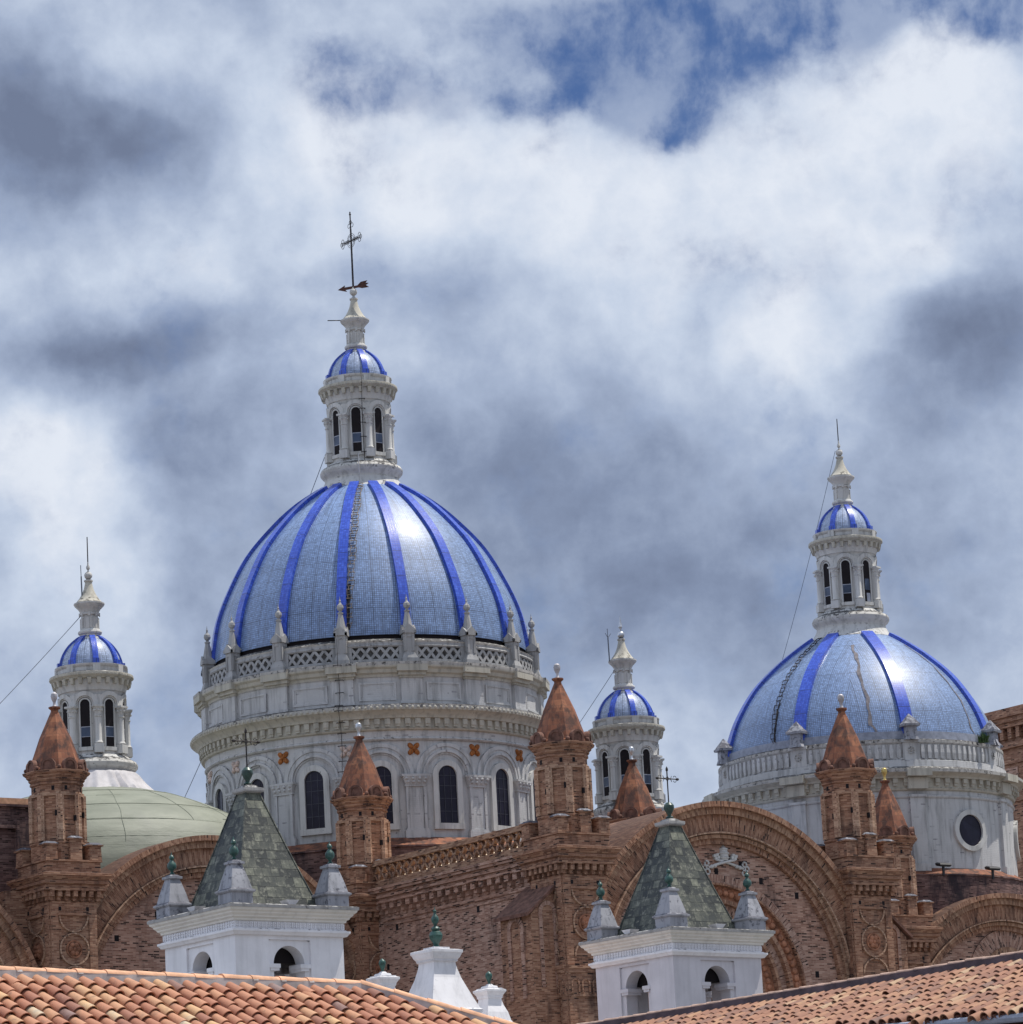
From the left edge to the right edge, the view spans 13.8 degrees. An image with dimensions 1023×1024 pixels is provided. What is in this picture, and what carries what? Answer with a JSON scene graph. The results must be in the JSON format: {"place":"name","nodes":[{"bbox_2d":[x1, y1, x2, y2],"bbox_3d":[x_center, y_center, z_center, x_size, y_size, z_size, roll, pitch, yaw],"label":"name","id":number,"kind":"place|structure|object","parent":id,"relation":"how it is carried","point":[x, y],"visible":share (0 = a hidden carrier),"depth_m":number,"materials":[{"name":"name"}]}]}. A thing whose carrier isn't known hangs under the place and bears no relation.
{"place":"outdoors","nodes":[
{"label":"outdoors","id":0,"kind":"place"},
{"bbox_2d":[147,728,358,978],"bbox_3d":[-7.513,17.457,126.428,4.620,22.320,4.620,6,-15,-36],"label":"bell tower","id":1,"kind":"structure","parent":0,"point":[255,906],"depth_m":126.65,"materials":[{"name":"white paint"}]},
{"bbox_2d":[0,966,516,1023],"bbox_3d":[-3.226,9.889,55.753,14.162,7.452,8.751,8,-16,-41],"label":"tiled roof","id":2,"kind":"structure","parent":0,"point":[32,995],"depth_m":54.31,"materials":[{"name":"tile"}]},
{"bbox_2d":[0,0,1022,809],"label":"sky","id":3,"kind":"structure","parent":0,"point":[631,269],"materials":[{"name":"white"}]},
{"bbox_2d":[577,950,1022,1023],"bbox_3d":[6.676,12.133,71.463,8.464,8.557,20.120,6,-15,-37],"label":"tiled roof","id":4,"kind":"structure","parent":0,"point":[983,990],"depth_m":69.59,"materials":[{"name":"tile"}]},
{"label":"ground","id":5,"kind":"structure","parent":0,"visible":0},
{"bbox_2d":[0,212,1022,1023],"bbox_3d":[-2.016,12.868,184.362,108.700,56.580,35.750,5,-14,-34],"label":"cathedral","id":6,"kind":"structure","parent":5,"relation":"on","point":[856,798],"depth_m":182.16,"materials":[{"name":"brick"}]},
{"bbox_2d":[0,616,80,703],"bbox_3d":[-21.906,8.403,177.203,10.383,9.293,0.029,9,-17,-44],"label":"guy cable","id":7,"kind":"object","parent":6,"relation":"attached to","point":[41,659],"visible":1,"depth_m":179.73,"materials":[{"name":"grey metal"}]},
{"bbox_2d":[80,565,82,595],"bbox_3d":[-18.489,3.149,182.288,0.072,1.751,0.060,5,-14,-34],"label":"lightning rod","id":8,"kind":"object","parent":6,"relation":"attached to","point":[81,582],"visible":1,"depth_m":182.27,"materials":[{"name":"grey metal"}]},
{"bbox_2d":[185,459,323,795],"bbox_3d":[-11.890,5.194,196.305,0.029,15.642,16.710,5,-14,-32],"label":"guy cable","id":9,"kind":"object","parent":6,"relation":"attached to","point":[311,492],"visible":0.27,"depth_m":192.65,"materials":[{"name":"grey metal"}]},
{"bbox_2d":[333,654,346,773],"bbox_3d":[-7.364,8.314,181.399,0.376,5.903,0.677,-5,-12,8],"label":"rung ladder","id":10,"kind":"object","parent":6,"relation":"attached to","point":[342,761],"visible":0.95,"depth_m":181.27,"materials":[{"name":"metal"}]},
{"bbox_2d":[346,483,362,627],"bbox_3d":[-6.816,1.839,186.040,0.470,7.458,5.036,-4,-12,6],"label":"chain ladder","id":11,"kind":"object","parent":6,"relation":"hanging from","point":[354,547],"visible":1,"depth_m":185.14,"materials":[{"name":"grey metal"}]},
{"bbox_2d":[359,368,366,459],"bbox_3d":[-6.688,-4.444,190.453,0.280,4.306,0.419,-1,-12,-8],"label":"rung ladder","id":12,"kind":"object","parent":6,"relation":"attached to","point":[363,436],"visible":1,"depth_m":190.52,"materials":[{"name":"metal"}]},
{"bbox_2d":[580,671,613,721],"bbox_3d":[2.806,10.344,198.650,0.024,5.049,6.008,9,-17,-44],"label":"guy cable","id":13,"kind":"object","parent":6,"relation":"attached to","point":[596,697],"visible":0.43,"depth_m":197.73,"materials":[{"name":"grey metal"}]},
{"bbox_2d":[605,629,610,661],"bbox_3d":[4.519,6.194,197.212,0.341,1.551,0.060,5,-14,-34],"label":"lightning rod","id":14,"kind":"object","parent":6,"relation":"attached to","point":[608,644],"visible":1,"depth_m":197.20,"materials":[{"name":"grey metal"}]},
{"bbox_2d":[770,637,821,742],"bbox_3d":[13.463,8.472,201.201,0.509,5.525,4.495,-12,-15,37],"label":"chain ladder","id":15,"kind":"object","parent":6,"relation":"hanging from","point":[809,648],"visible":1,"depth_m":200.79,"materials":[{"name":"metal"}]},
{"bbox_2d":[782,453,834,659],"bbox_3d":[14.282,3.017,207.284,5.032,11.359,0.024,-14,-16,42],"label":"guy cable","id":16,"kind":"object","parent":6,"relation":"attached to","point":[809,557],"visible":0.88,"depth_m":207.16,"materials":[{"name":"grey metal"}]},
{"bbox_2d":[935,862,950,874],"bbox_3d":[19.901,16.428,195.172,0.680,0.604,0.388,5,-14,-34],"label":"floodlight","id":17,"kind":"object","parent":6,"relation":"attached to","point":[942,865],"visible":1,"depth_m":195.11,"materials":[{"name":"black metal"}]},
{"bbox_2d":[975,731,992,742],"bbox_3d":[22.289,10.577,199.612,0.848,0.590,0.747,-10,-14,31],"label":"weed tuft","id":18,"kind":"object","parent":6,"relation":"on","point":[983,738],"visible":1,"depth_m":199.50,"materials":[{"name":"green plant"}]},
{"bbox_2d":[984,866,1000,878],"bbox_3d":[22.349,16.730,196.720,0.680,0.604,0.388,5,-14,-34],"label":"floodlight","id":19,"kind":"object","parent":6,"relation":"attached to","point":[992,868],"visible":1,"depth_m":196.66,"materials":[{"name":"black metal"}]},
{"bbox_2d":[578,766,775,1020],"bbox_3d":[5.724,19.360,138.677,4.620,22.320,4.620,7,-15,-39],"label":"bell tower","id":20,"kind":"structure","parent":5,"relation":"on","point":[679,936],"depth_m":138.92,"materials":[{"name":"white paint"}]},
{"bbox_3d":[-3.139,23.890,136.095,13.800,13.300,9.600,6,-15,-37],"label":"church","id":21,"kind":"object","parent":5,"relation":"on","visible":0},
{"bbox_2d":[366,959,399,989],"bbox_3d":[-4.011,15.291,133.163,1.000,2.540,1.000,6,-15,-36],"label":"pedestal","id":22,"kind":"object","parent":21,"relation":"on","point":[385,979],"visible":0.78,"depth_m":133.09,"materials":[{"name":"paint"}]},
{"bbox_2d":[409,907,482,1012],"bbox_3d":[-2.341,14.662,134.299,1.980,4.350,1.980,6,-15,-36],"label":"pedestal","id":23,"kind":"object","parent":21,"relation":"on","point":[438,977],"visible":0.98,"depth_m":133.88,"materials":[{"name":"paint"}]},
{"bbox_2d":[473,971,512,1021],"bbox_3d":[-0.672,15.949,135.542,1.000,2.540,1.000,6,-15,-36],"label":"pedestal","id":24,"kind":"object","parent":21,"relation":"on","point":[489,995],"visible":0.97,"depth_m":135.36,"materials":[{"name":"paint"}]}
]}

